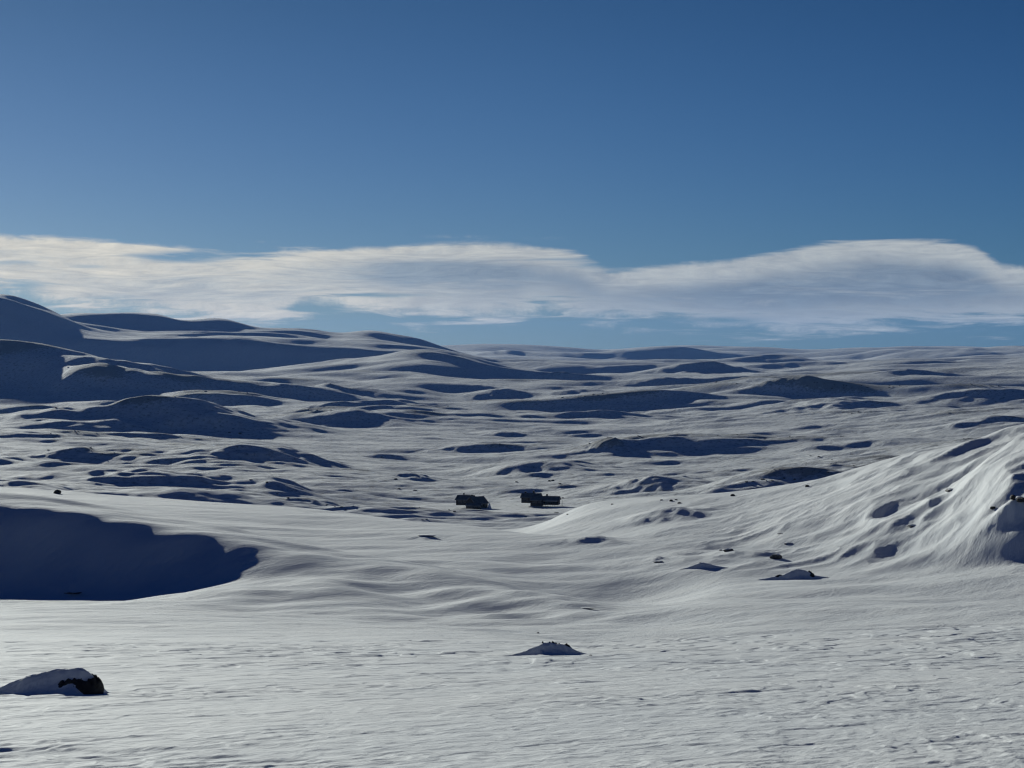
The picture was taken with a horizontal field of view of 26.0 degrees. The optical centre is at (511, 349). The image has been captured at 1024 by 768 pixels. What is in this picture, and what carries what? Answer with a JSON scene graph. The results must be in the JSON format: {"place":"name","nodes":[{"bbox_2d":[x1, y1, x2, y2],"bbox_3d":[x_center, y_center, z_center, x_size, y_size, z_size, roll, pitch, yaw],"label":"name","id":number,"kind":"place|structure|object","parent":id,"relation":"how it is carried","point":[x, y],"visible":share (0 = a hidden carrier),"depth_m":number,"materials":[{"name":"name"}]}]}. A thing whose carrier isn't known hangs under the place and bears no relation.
{"place":"outdoors","nodes":[
{"label":"outdoors","id":0,"kind":"place"},
{"bbox_2d":[0,363,1023,767],"bbox_3d":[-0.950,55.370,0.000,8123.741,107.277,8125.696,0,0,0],"label":"snowfield","id":1,"kind":"structure","parent":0,"point":[220,611],"depth_m":218.86,"materials":[{"name":"white snow"}]},
{"bbox_2d":[0,667,108,694],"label":"snowdrifted boulder","id":2,"kind":"object","parent":1,"relation":"on","point":[78,681],"visible":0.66,"depth_m":27.04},
{"bbox_2d":[63,591,81,593],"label":"boulder","id":3,"kind":"object","parent":1,"relation":"on","point":[72,592],"visible":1,"depth_m":204.39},
{"bbox_2d":[419,534,435,535],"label":"boulder","id":4,"kind":"object","parent":1,"relation":"on","point":[426,535],"visible":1,"depth_m":367.41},
{"bbox_2d":[455,493,474,504],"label":"cabin","id":5,"kind":"object","parent":1,"relation":"on","point":[461,499],"visible":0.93,"depth_m":1157.93,"materials":[{"name":"wood"}]},
{"bbox_2d":[465,503,481,508],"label":"cabin","id":6,"kind":"object","parent":1,"relation":"on","point":[472,506],"visible":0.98,"depth_m":1139.11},
{"bbox_2d":[465,495,488,507],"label":"cabin","id":7,"kind":"object","parent":1,"relation":"on","point":[483,501],"visible":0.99,"depth_m":1148.85,"materials":[{"name":"wood"}]},
{"bbox_2d":[520,491,542,502],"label":"cabin","id":8,"kind":"object","parent":1,"relation":"on","point":[525,497],"visible":0.77,"depth_m":1155.89,"materials":[{"name":"wood"}]},
{"bbox_2d":[530,498,543,505],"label":"cabin","id":9,"kind":"object","parent":1,"relation":"on","point":[536,501],"visible":1,"depth_m":1139.95,"materials":[{"name":"brown wood"}]},
{"bbox_2d":[504,641,585,655],"bbox_3d":[0.712,6.672,48.732,2.124,0.582,1.661,0,0,0],"label":"snowdrifted boulder","id":10,"kind":"object","parent":1,"relation":"on","point":[553,649],"visible":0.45,"depth_m":48.42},
{"bbox_2d":[534,494,560,504],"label":"cabin","id":11,"kind":"object","parent":1,"relation":"on","point":[550,499],"visible":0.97,"depth_m":1147.11,"materials":[{"name":"wood"}]},
{"bbox_2d":[679,562,726,569],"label":"snowdrifted boulder","id":12,"kind":"object","parent":1,"relation":"on","point":[699,565],"visible":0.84,"depth_m":314.52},
{"bbox_2d":[723,548,733,551],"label":"boulder","id":13,"kind":"object","parent":1,"relation":"on","point":[727,549],"visible":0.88,"depth_m":339.12,"materials":[{"name":"grey stone"}]},
{"bbox_2d":[770,554,781,558],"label":"boulder","id":14,"kind":"object","parent":1,"relation":"on","point":[775,556],"visible":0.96,"depth_m":330.16,"materials":[{"name":"grey stone"}]},
{"bbox_2d":[758,569,829,580],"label":"snowdrifted boulder","id":15,"kind":"object","parent":1,"relation":"on","point":[797,574],"visible":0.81,"depth_m":295.69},
{"bbox_2d":[1017,497,1023,501],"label":"boulder","id":16,"kind":"object","parent":1,"relation":"on","point":[1020,499],"visible":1,"depth_m":307.49,"materials":[{"name":"grey stone"}]},
{"bbox_2d":[0,294,1023,400],"bbox_3d":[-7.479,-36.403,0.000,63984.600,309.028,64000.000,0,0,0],"label":"hills","id":17,"kind":"structure","parent":0,"point":[39,344],"depth_m":6524.52,"materials":[{"name":"white snow"}]},
{"bbox_2d":[0,0,1023,349],"label":"sky","id":18,"kind":"structure","parent":0,"point":[585,174],"materials":[{"name":"blue"}]}
]}

